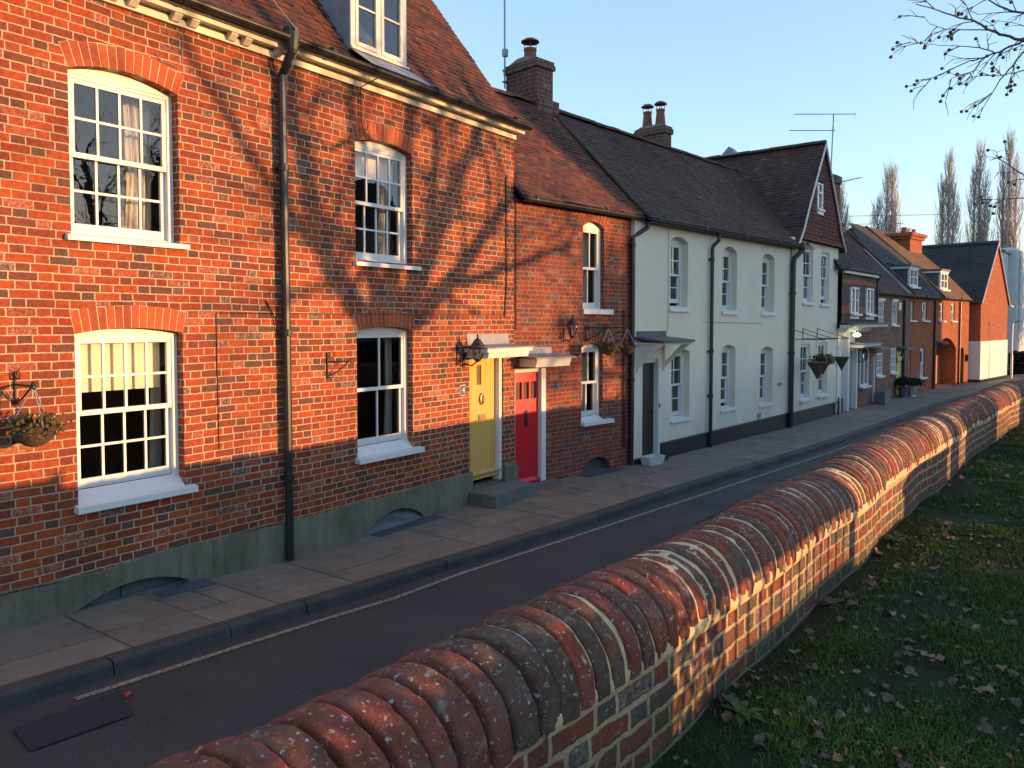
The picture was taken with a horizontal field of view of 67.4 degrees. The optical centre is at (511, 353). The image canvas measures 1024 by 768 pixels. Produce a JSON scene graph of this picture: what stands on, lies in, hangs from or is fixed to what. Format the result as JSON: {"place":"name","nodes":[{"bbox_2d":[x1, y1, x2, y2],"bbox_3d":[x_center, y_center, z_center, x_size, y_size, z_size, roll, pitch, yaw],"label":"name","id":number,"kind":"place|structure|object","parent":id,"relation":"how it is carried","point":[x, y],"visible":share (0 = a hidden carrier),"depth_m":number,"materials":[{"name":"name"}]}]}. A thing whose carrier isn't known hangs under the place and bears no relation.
{"place":"outdoors","nodes":[
{"label":"outdoors","id":0,"kind":"place"},
{"bbox_2d":[0,410,930,767],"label":"road","id":1,"kind":"structure","parent":0,"point":[240,690],"depth_m":6.30,"materials":[{"name":"asphalt"}]},
{"bbox_2d":[13,690,132,750],"bbox_3d":[-2.824,2.382,5.013,0.430,0.039,0.750,2,3,35],"label":"road patch","id":2,"kind":"object","parent":1,"relation":"on","point":[79,719],"visible":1,"depth_m":4.98,"materials":[{"name":"asphalt"}]},
{"bbox_2d":[74,443,854,699],"bbox_3d":[14.716,1.493,23.980,1.786,0.598,68.402,2,3,43],"label":"road marking","id":3,"kind":"object","parent":1,"relation":"on","point":[250,642],"visible":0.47,"depth_m":7.43,"materials":[{"name":"paint"}]},
{"bbox_2d":[0,393,972,711],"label":"kerb","id":4,"kind":"structure","parent":1,"relation":"on","point":[26,691],"depth_m":7.45,"materials":[{"name":"stone"}]},
{"bbox_2d":[694,506,732,524],"bbox_3d":[3.083,2.311,10.829,0.505,0.001,1.302,2,3,39],"label":"road patch","id":5,"kind":"object","parent":1,"relation":"on","point":[707,519],"visible":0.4,"depth_m":10.82,"materials":[{"name":"asphalt"}]},
{"bbox_2d":[0,374,1023,686],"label":"pavement","id":6,"kind":"structure","parent":0,"point":[74,638],"depth_m":8.82,"materials":[{"name":"concrete"}]},
{"bbox_2d":[0,0,536,630],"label":"brick house","id":7,"kind":"structure","parent":6,"relation":"on","point":[256,282],"depth_m":8.24,"materials":[{"name":"brick"}]},
{"bbox_2d":[1,389,71,446],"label":"hanging basket","id":8,"kind":"object","parent":7,"relation":"hanging from","point":[41,430],"visible":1,"depth_m":6.11,"materials":[{"name":"wicker"}]},
{"bbox_2d":[65,69,189,249],"bbox_3d":[-3.672,-1.789,7.158,0.467,1.571,1.140,2,3,35],"label":"window","id":9,"kind":"structure","parent":7,"relation":"in","point":[133,125],"depth_m":7.32,"materials":[{"name":"white paint"}]},
{"bbox_2d":[87,577,183,604],"bbox_3d":[-3.603,2.271,7.235,0.035,0.400,1.080,2,3,35],"label":"cellar window","id":10,"kind":"structure","parent":7,"relation":"in","point":[154,583],"depth_m":7.32,"materials":[{"name":"glass"}]},
{"bbox_2d":[74,328,198,514],"bbox_3d":[-3.646,0.573,7.268,0.492,1.621,1.145,2,3,35],"label":"window","id":11,"kind":"structure","parent":7,"relation":"in","point":[130,360],"depth_m":7.29,"materials":[{"name":"white paint"}]},
{"bbox_2d":[353,141,421,270],"bbox_3d":[-1.736,-1.886,9.884,0.472,1.586,1.170,2,3,35],"label":"window","id":12,"kind":"structure","parent":7,"relation":"in","point":[377,169],"depth_m":10.00,"materials":[{"name":"white paint"}]},
{"bbox_2d":[355,327,424,464],"bbox_3d":[-1.720,0.495,9.971,0.507,1.681,1.175,2,3,35],"label":"window","id":13,"kind":"structure","parent":7,"relation":"in","point":[385,450],"depth_m":10.18,"materials":[{"name":"white paint"}]},
{"bbox_2d":[470,358,501,480],"bbox_3d":[-0.457,0.977,11.674,0.140,1.994,0.834,2,3,35],"label":"door","id":14,"kind":"structure","parent":7,"relation":"in","point":[485,375],"depth_m":11.77,"materials":[{"name":"yellow paint"}]},
{"bbox_2d":[492,0,651,487],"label":"brick house","id":15,"kind":"structure","parent":6,"relation":"on","point":[577,209],"depth_m":13.36,"materials":[{"name":"red brick"}]},
{"bbox_2d":[515,368,545,481],"bbox_3d":[0.269,1.194,12.504,0.120,1.891,0.709,2,3,45],"label":"door","id":16,"kind":"structure","parent":15,"relation":"in","point":[530,384],"depth_m":12.57,"materials":[{"name":"red paint"}]},
{"bbox_2d":[581,344,613,426],"bbox_3d":[1.389,0.535,13.759,0.477,1.436,0.850,2,3,45],"label":"window","id":17,"kind":"structure","parent":15,"relation":"in","point":[594,419],"depth_m":13.80,"materials":[{"name":"white paint"}]},
{"bbox_2d":[582,222,613,313],"bbox_3d":[1.384,-1.509,13.692,0.447,1.616,0.835,2,3,45],"label":"window","id":18,"kind":"structure","parent":15,"relation":"in","point":[588,308],"depth_m":13.74,"materials":[{"name":"white paint"}]},
{"bbox_2d":[594,329,622,354],"bbox_3d":[1.649,-0.197,13.078,0.496,0.460,0.447,0,2,12],"label":"hanging basket","id":19,"kind":"object","parent":15,"relation":"hanging from","point":[608,347],"visible":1,"depth_m":13.00,"materials":[{"name":"wicker"}]},
{"bbox_2d":[619,328,638,353],"bbox_3d":[2.016,-0.213,13.474,0.448,0.460,0.393,0,2,-9],"label":"hanging basket","id":20,"kind":"object","parent":15,"relation":"hanging from","point":[627,348],"visible":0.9,"depth_m":13.39,"materials":[{"name":"wicker"}]},
{"bbox_2d":[640,454,665,465],"bbox_3d":[2.644,2.003,14.422,0.480,0.160,0.240,-2,3,-43],"label":"trough","id":21,"kind":"object","parent":6,"relation":"on","point":[652,459],"visible":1,"depth_m":14.33,"materials":[{"name":"white stone"}]},
{"bbox_2d":[514,101,815,464],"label":"cream house","id":22,"kind":"structure","parent":6,"relation":"on","point":[715,242],"depth_m":16.68,"materials":[{"name":"white paint"}]},
{"bbox_2d":[642,359,659,455],"bbox_3d":[2.631,1.074,14.797,0.185,1.926,0.574,2,3,42],"label":"door","id":23,"kind":"structure","parent":22,"relation":"in","point":[651,368],"depth_m":14.90,"materials":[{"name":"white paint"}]},
{"bbox_2d":[669,238,690,311],"bbox_3d":[3.284,-1.590,15.476,0.285,1.496,0.780,2,3,42],"label":"window","id":24,"kind":"structure","parent":22,"relation":"in","point":[674,243],"depth_m":15.70,"materials":[{"name":"white paint"}]},
{"bbox_2d":[670,351,691,423],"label":"window","id":25,"kind":"structure","parent":22,"relation":"in","point":[679,413],"depth_m":15.87,"materials":[{"name":"white paint"}]},
{"bbox_2d":[720,346,737,412],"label":"window","id":26,"kind":"structure","parent":22,"relation":"in","point":[726,349],"depth_m":17.38,"materials":[{"name":"white paint"}]},
{"bbox_2d":[721,248,738,314],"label":"window","id":27,"kind":"structure","parent":22,"relation":"in","point":[726,253],"depth_m":17.31,"materials":[{"name":"white paint"}]},
{"bbox_2d":[759,348,774,407],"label":"window","id":28,"kind":"structure","parent":22,"relation":"in","point":[763,399],"depth_m":18.85,"materials":[{"name":"white paint"}]},
{"bbox_2d":[761,255,775,315],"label":"window","id":29,"kind":"structure","parent":22,"relation":"in","point":[765,308],"depth_m":18.79,"materials":[{"name":"white paint"}]},
{"bbox_2d":[704,140,849,425],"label":"gabled house","id":30,"kind":"structure","parent":6,"relation":"on","point":[793,186],"depth_m":20.90,"materials":[{"name":"white paint"}]},
{"bbox_2d":[799,344,812,402],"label":"window","id":31,"kind":"structure","parent":30,"relation":"in","point":[804,363],"depth_m":20.59,"materials":[{"name":"white paint"}]},
{"bbox_2d":[802,249,815,304],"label":"window","id":32,"kind":"structure","parent":30,"relation":"in","point":[809,252],"depth_m":20.59,"materials":[{"name":"white paint"}]},
{"bbox_2d":[807,338,827,378],"bbox_3d":[7.455,0.118,18.724,0.481,1.022,0.480,2,3,35],"label":"hanging basket","id":33,"kind":"object","parent":30,"relation":"hanging from","point":[817,368],"visible":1,"depth_m":18.63,"materials":[{"name":"wicker"}]},
{"bbox_2d":[816,182,825,215],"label":"window","id":34,"kind":"structure","parent":30,"relation":"in","point":[820,211],"depth_m":20.78,"materials":[{"name":"white paint"}]},
{"bbox_2d":[805,338,841,373],"bbox_3d":[7.956,0.064,19.571,0.872,0.942,0.791,-1,2,-22],"label":"hanging basket","id":35,"kind":"object","parent":30,"relation":"hanging from","point":[821,357],"visible":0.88,"depth_m":19.48,"materials":[{"name":"wicker"}]},
{"bbox_2d":[817,342,830,397],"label":"window","id":36,"kind":"structure","parent":30,"relation":"in","point":[822,391],"depth_m":21.65,"materials":[{"name":"white paint"}]},
{"bbox_2d":[820,253,831,306],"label":"window","id":37,"kind":"structure","parent":30,"relation":"in","point":[824,266],"depth_m":21.61,"materials":[{"name":"white paint"}]},
{"bbox_2d":[834,335,849,369],"bbox_3d":[8.717,-0.035,20.284,0.401,0.962,0.400,2,3,35],"label":"hanging basket","id":38,"kind":"object","parent":30,"relation":"hanging from","point":[842,359],"visible":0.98,"depth_m":20.22,"materials":[{"name":"wicker"}]},
{"bbox_2d":[837,397,839,414],"bbox_3d":[9.456,1.508,22.226,0.117,0.522,0.096,-1,2,-18],"label":"boot post","id":39,"kind":"object","parent":6,"relation":"on","point":[838,407],"visible":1,"depth_m":22.20,"materials":[{"name":"metal"}]},
{"bbox_2d":[789,114,888,413],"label":"tile hung house","id":40,"kind":"structure","parent":6,"relation":"on","point":[857,280],"depth_m":23.73,"materials":[{"name":"brown brick"}]},
{"bbox_2d":[849,351,851,407],"bbox_3d":[10.283,0.807,23.530,0.065,1.778,0.723,2,3,40],"label":"door","id":41,"kind":"structure","parent":40,"relation":"in","point":[850,362],"depth_m":23.65,"materials":[{"name":"grey paint"}]},
{"bbox_2d":[849,287,862,318],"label":"window","id":42,"kind":"structure","parent":40,"relation":"in","point":[853,315],"depth_m":23.03,"materials":[{"name":"white paint"}]},
{"bbox_2d":[859,351,871,388],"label":"window","id":43,"kind":"structure","parent":40,"relation":"in","point":[862,386],"depth_m":24.32,"materials":[{"name":"white paint"}]},
{"bbox_2d":[865,288,876,319],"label":"window","id":44,"kind":"structure","parent":40,"relation":"in","point":[870,291],"depth_m":24.27,"materials":[{"name":"white paint"}]},
{"bbox_2d":[837,177,916,403],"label":"brown brick house","id":45,"kind":"structure","parent":6,"relation":"on","point":[890,362],"depth_m":27.25,"materials":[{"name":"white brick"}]},
{"bbox_2d":[871,356,874,401],"bbox_3d":[11.838,0.847,25.253,0.110,1.536,0.326,2,3,40],"label":"door","id":46,"kind":"structure","parent":45,"relation":"in","point":[873,357],"depth_m":25.32,"materials":[{"name":"grey wood"}]},
{"bbox_2d":[878,300,883,322],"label":"window","id":47,"kind":"structure","parent":45,"relation":"in","point":[880,303],"depth_m":25.83,"materials":[{"name":"white paint"}]},
{"bbox_2d":[876,353,885,377],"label":"window","id":48,"kind":"structure","parent":45,"relation":"in","point":[879,355],"depth_m":25.88,"materials":[{"name":"white paint"}]},
{"bbox_2d":[890,348,898,374],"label":"window","id":49,"kind":"structure","parent":45,"relation":"in","point":[893,350],"depth_m":27.25,"materials":[{"name":"white paint"}]},
{"bbox_2d":[891,301,899,326],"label":"window","id":50,"kind":"structure","parent":45,"relation":"in","point":[894,304],"depth_m":27.19,"materials":[{"name":"white paint"}]},
{"bbox_2d":[896,351,900,394],"bbox_3d":[13.927,0.702,27.754,0.110,1.566,0.466,2,3,40],"label":"door","id":51,"kind":"structure","parent":45,"relation":"in","point":[898,352],"depth_m":27.74,"materials":[{"name":"yellow paint"}]},
{"bbox_2d":[876,389,890,404],"bbox_3d":[12.206,1.419,25.215,0.280,0.460,0.600,2,3,40],"label":"storage box","id":52,"kind":"object","parent":6,"relation":"on","point":[883,396],"visible":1,"depth_m":25.04,"materials":[{"name":"grey plastic"}]},
{"bbox_2d":[838,212,973,390],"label":"orange brick house","id":53,"kind":"structure","parent":6,"relation":"on","point":[939,332],"depth_m":32.10,"materials":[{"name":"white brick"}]},
{"bbox_2d":[910,302,917,321],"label":"window","id":54,"kind":"structure","parent":53,"relation":"in","point":[911,320],"depth_m":29.24,"materials":[{"name":"white paint"}]},
{"bbox_2d":[919,348,927,379],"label":"window","id":55,"kind":"structure","parent":53,"relation":"in","point":[921,350],"depth_m":30.26,"materials":[{"name":"white paint"}]},
{"bbox_2d":[922,302,930,321],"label":"window","id":56,"kind":"structure","parent":53,"relation":"in","point":[924,303],"depth_m":30.31,"materials":[{"name":"white paint"}]},
{"bbox_2d":[939,303,946,321],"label":"window","id":57,"kind":"structure","parent":53,"relation":"in","point":[940,303],"depth_m":31.65,"materials":[{"name":"white paint"}]},
{"bbox_2d":[951,303,957,321],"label":"window","id":58,"kind":"structure","parent":53,"relation":"in","point":[952,305],"depth_m":32.70,"materials":[{"name":"white paint"}]},
{"bbox_2d":[894,376,917,397],"bbox_3d":[13.948,1.184,27.360,0.903,0.757,0.919,2,3,35],"label":"potted shrub","id":59,"kind":"object","parent":6,"relation":"on","point":[903,390],"visible":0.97,"depth_m":27.25,"materials":[{"name":"green plant"}]},
{"bbox_2d":[902,376,925,396],"bbox_3d":[14.448,1.179,27.750,0.798,0.737,0.850,0,2,-4],"label":"potted shrub","id":60,"kind":"object","parent":6,"relation":"on","point":[912,391],"visible":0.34,"depth_m":27.62,"materials":[{"name":"metal"}]},
{"bbox_2d":[922,240,1013,382],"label":"gable house","id":61,"kind":"structure","parent":6,"relation":"on","point":[976,274],"depth_m":35.56,"materials":[{"name":"brick"}]},
{"bbox_2d":[1010,321,1021,380],"bbox_3d":[22.881,-0.109,34.852,0.388,2.740,0.188,2,3,35],"label":"street lamp","id":62,"kind":"object","parent":6,"relation":"on","point":[1011,369],"visible":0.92,"depth_m":34.88,"materials":[{"name":"metal"}]},
{"bbox_2d":[432,0,1023,251],"label":"sky","id":63,"kind":"structure","parent":0,"point":[736,74],"materials":[{"name":"blue"}]},
{"bbox_2d":[649,422,1023,767],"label":"churchyard ground","id":64,"kind":"structure","parent":0,"point":[927,673],"depth_m":3.52,"materials":[{"name":"plant"}]},
{"bbox_2d":[718,690,724,703],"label":"fallen leaf","id":65,"kind":"object","parent":64,"relation":"on","point":[721,698],"visible":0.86,"depth_m":3.22,"materials":[{"name":"plant"}]},
{"bbox_2d":[720,711,733,722],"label":"fallen leaf","id":66,"kind":"object","parent":64,"relation":"on","point":[726,716],"visible":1,"depth_m":3.07,"materials":[{"name":"plant"}]},
{"bbox_2d":[718,693,765,727],"bbox_3d":[0.943,1.451,3.107,0.170,0.065,0.224,0,2,-11],"label":"weed","id":67,"kind":"object","parent":64,"relation":"on","point":[737,706],"visible":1,"depth_m":3.10,"materials":[{"name":"green plant"}]},
{"bbox_2d":[751,740,765,747],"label":"fallen leaf","id":68,"kind":"object","parent":64,"relation":"on","point":[758,742],"visible":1,"depth_m":2.83,"materials":[{"name":"plant"}]},
{"bbox_2d":[753,733,764,745],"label":"fallen leaf","id":69,"kind":"object","parent":64,"relation":"on","point":[760,737],"visible":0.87,"depth_m":2.87,"materials":[{"name":"plant"}]},
{"bbox_2d":[767,729,773,741],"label":"fallen leaf","id":70,"kind":"object","parent":64,"relation":"on","point":[769,735],"visible":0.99,"depth_m":2.90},
{"bbox_2d":[796,736,807,745],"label":"fallen leaf","id":71,"kind":"object","parent":64,"relation":"on","point":[803,740],"visible":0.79,"depth_m":2.90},
{"bbox_2d":[799,755,808,767],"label":"fallen leaf","id":72,"kind":"object","parent":64,"relation":"on","point":[803,761],"visible":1,"depth_m":2.74,"materials":[{"name":"plant"}]},
{"bbox_2d":[806,696,816,706],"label":"fallen leaf","id":73,"kind":"object","parent":64,"relation":"on","point":[811,699],"visible":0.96,"depth_m":3.19,"materials":[{"name":"plant"}]},
{"bbox_2d":[813,731,825,739],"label":"fallen leaf","id":74,"kind":"object","parent":64,"relation":"on","point":[817,733],"visible":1,"depth_m":2.92,"materials":[{"name":"plant"}]},
{"bbox_2d":[813,719,827,729],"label":"fallen leaf","id":75,"kind":"object","parent":64,"relation":"on","point":[819,723],"visible":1,"depth_m":3.02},
{"bbox_2d":[817,752,830,757],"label":"fallen leaf","id":76,"kind":"object","parent":64,"relation":"on","point":[823,755],"visible":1,"depth_m":2.78,"materials":[{"name":"plant"}]},
{"bbox_2d":[816,596,842,610],"bbox_3d":[1.815,1.421,4.368,0.138,0.059,0.166,2,3,35],"label":"weed","id":77,"kind":"object","parent":64,"relation":"on","point":[833,602],"visible":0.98,"depth_m":4.35,"materials":[{"name":"green plant"}]},
{"bbox_2d":[831,750,845,761],"bbox_3d":[1.178,1.460,2.775,0.075,0.022,0.051,14,27,-39],"label":"fallen leaf","id":78,"kind":"object","parent":64,"relation":"on","point":[835,756],"visible":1,"depth_m":2.78,"materials":[{"name":"plant"}]},
{"bbox_2d":[834,709,845,717],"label":"fallen leaf","id":79,"kind":"object","parent":64,"relation":"on","point":[840,713],"visible":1,"depth_m":3.08,"materials":[{"name":"plant"}]},
{"bbox_2d":[881,692,894,701],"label":"fallen leaf","id":80,"kind":"object","parent":64,"relation":"on","point":[887,697],"visible":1,"depth_m":3.24,"materials":[{"name":"plant"}]},
{"bbox_2d":[881,534,905,543],"bbox_3d":[2.778,1.350,5.569,0.172,0.060,0.197,0,2,-5],"label":"weed","id":81,"kind":"object","parent":64,"relation":"on","point":[894,538],"visible":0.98,"depth_m":5.58,"materials":[{"name":"green plant"}]},
{"bbox_2d":[891,750,901,757],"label":"fallen leaf","id":82,"kind":"object","parent":64,"relation":"on","point":[897,753],"visible":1,"depth_m":2.83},
{"bbox_2d":[894,650,903,656],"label":"fallen leaf","id":83,"kind":"object","parent":64,"relation":"on","point":[897,654],"visible":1,"depth_m":3.63,"materials":[{"name":"plant"}]},
{"bbox_2d":[892,746,908,755],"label":"fallen leaf","id":84,"kind":"object","parent":64,"relation":"on","point":[894,748],"visible":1,"depth_m":2.81,"materials":[{"name":"plant"}]},
{"bbox_2d":[894,701,906,710],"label":"fallen leaf","id":85,"kind":"object","parent":64,"relation":"on","point":[898,704],"visible":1,"depth_m":3.15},
{"bbox_2d":[899,757,912,767],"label":"fallen leaf","id":86,"kind":"object","parent":64,"relation":"on","point":[905,763],"visible":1,"depth_m":2.75,"materials":[{"name":"plant"}]},
{"bbox_2d":[902,711,909,718],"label":"fallen leaf","id":87,"kind":"object","parent":64,"relation":"on","point":[905,714],"visible":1,"depth_m":3.12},
{"bbox_2d":[904,665,914,673],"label":"fallen leaf","id":88,"kind":"object","parent":64,"relation":"on","point":[908,669],"visible":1,"depth_m":3.49,"materials":[{"name":"plant"}]},
{"bbox_2d":[803,426,1023,671],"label":"leaf litter","id":89,"kind":"object","parent":64,"relation":"on","point":[810,631],"visible":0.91,"depth_m":4.62,"materials":[{"name":"plant"}]},
{"bbox_2d":[938,680,943,687],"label":"fallen leaf","id":90,"kind":"object","parent":64,"relation":"on","point":[940,683],"visible":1,"depth_m":3.35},
{"bbox_2d":[948,676,957,685],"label":"fallen leaf","id":91,"kind":"object","parent":64,"relation":"on","point":[953,680],"visible":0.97,"depth_m":3.37,"materials":[{"name":"plant"}]},
{"bbox_2d":[966,738,978,743],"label":"fallen leaf","id":92,"kind":"object","parent":64,"relation":"on","point":[971,739],"visible":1,"depth_m":2.92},
{"bbox_2d":[972,686,983,692],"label":"fallen leaf","id":93,"kind":"object","parent":64,"relation":"on","point":[979,689],"visible":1,"depth_m":3.27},
{"bbox_2d":[979,718,986,725],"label":"fallen leaf","id":94,"kind":"object","parent":64,"relation":"on","point":[982,721],"visible":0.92,"depth_m":3.05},
{"bbox_2d":[977,723,993,733],"bbox_3d":[1.842,1.460,2.984,0.061,0.021,0.048,12,36,28],"label":"fallen leaf","id":95,"kind":"object","parent":64,"relation":"on","point":[986,728],"visible":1,"depth_m":2.98,"materials":[{"name":"plant"}]},
{"bbox_2d":[980,684,996,694],"bbox_3d":[2.040,1.440,3.287,0.052,0.028,0.066,0,2,6],"label":"fallen leaf","id":96,"kind":"object","parent":64,"relation":"on","point":[988,687],"visible":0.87,"depth_m":3.30,"materials":[{"name":"plant"}]},
{"bbox_2d":[989,680,998,686],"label":"fallen leaf","id":97,"kind":"object","parent":64,"relation":"on","point":[992,683],"visible":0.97,"depth_m":3.34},
{"bbox_2d":[1004,750,1012,760],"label":"fallen leaf","id":98,"kind":"object","parent":64,"relation":"on","point":[1009,755],"visible":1,"depth_m":2.83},
{"bbox_2d":[1008,668,1018,676],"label":"fallen leaf","id":99,"kind":"object","parent":64,"relation":"on","point":[1013,672],"visible":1,"depth_m":3.40,"materials":[{"name":"plant"}]},
{"bbox_2d":[1009,697,1021,707],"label":"fallen leaf","id":100,"kind":"object","parent":64,"relation":"on","point":[1016,702],"visible":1,"depth_m":3.18,"materials":[{"name":"plant"}]},
{"label":"ground","id":101,"kind":"structure","parent":0,"visible":0},
{"bbox_2d":[147,379,1023,767],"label":"churchyard wall","id":102,"kind":"structure","parent":101,"relation":"on","point":[643,659],"depth_m":2.77,"materials":[{"name":"brick"}]},
{"bbox_2d":[840,179,853,231],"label":"poplar tree","id":103,"kind":"object","parent":101,"relation":"on","point":[845,218],"visible":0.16,"depth_m":86.34,"materials":[{"name":"brown plant"}]},
{"bbox_2d":[868,155,903,232],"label":"poplar tree","id":104,"kind":"object","parent":101,"relation":"on","point":[888,202],"visible":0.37,"depth_m":84.67,"materials":[{"name":"brown plant"}]},
{"bbox_2d":[931,146,964,243],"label":"poplar tree","id":105,"kind":"object","parent":101,"relation":"on","point":[948,190],"visible":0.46,"depth_m":81.98,"materials":[{"name":"brown plant"}]},
{"bbox_2d":[964,139,997,242],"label":"poplar tree","id":106,"kind":"object","parent":101,"relation":"on","point":[981,228],"visible":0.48,"depth_m":80.46,"materials":[{"name":"brown plant"}]},
{"bbox_2d":[990,124,1023,250],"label":"poplar tree","id":107,"kind":"object","parent":101,"relation":"on","point":[1008,231],"visible":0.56,"depth_m":79.09,"materials":[{"name":"brown plant"}]},
{"bbox_2d":[1001,247,1023,372],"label":"pale house","id":108,"kind":"structure","parent":101,"relation":"on","point":[1013,261],"depth_m":43.94,"materials":[{"name":"paint"}]},
{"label":"pavement bed","id":109,"kind":"structure","parent":0,"visible":0},
{"bbox_2d":[1007,350,1023,374],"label":"hedge","id":110,"kind":"object","parent":109,"relation":"on","point":[1018,363],"visible":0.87,"depth_m":40.69,"materials":[{"name":"green plant"}]},
{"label":"churchyard lawn","id":111,"kind":"structure","parent":0,"visible":0},
{"bbox_2d":[889,0,1023,214],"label":"plane tree","id":112,"kind":"object","parent":111,"relation":"on","point":[985,27],"visible":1,"depth_m":6.89,"materials":[{"name":"brown plant"}]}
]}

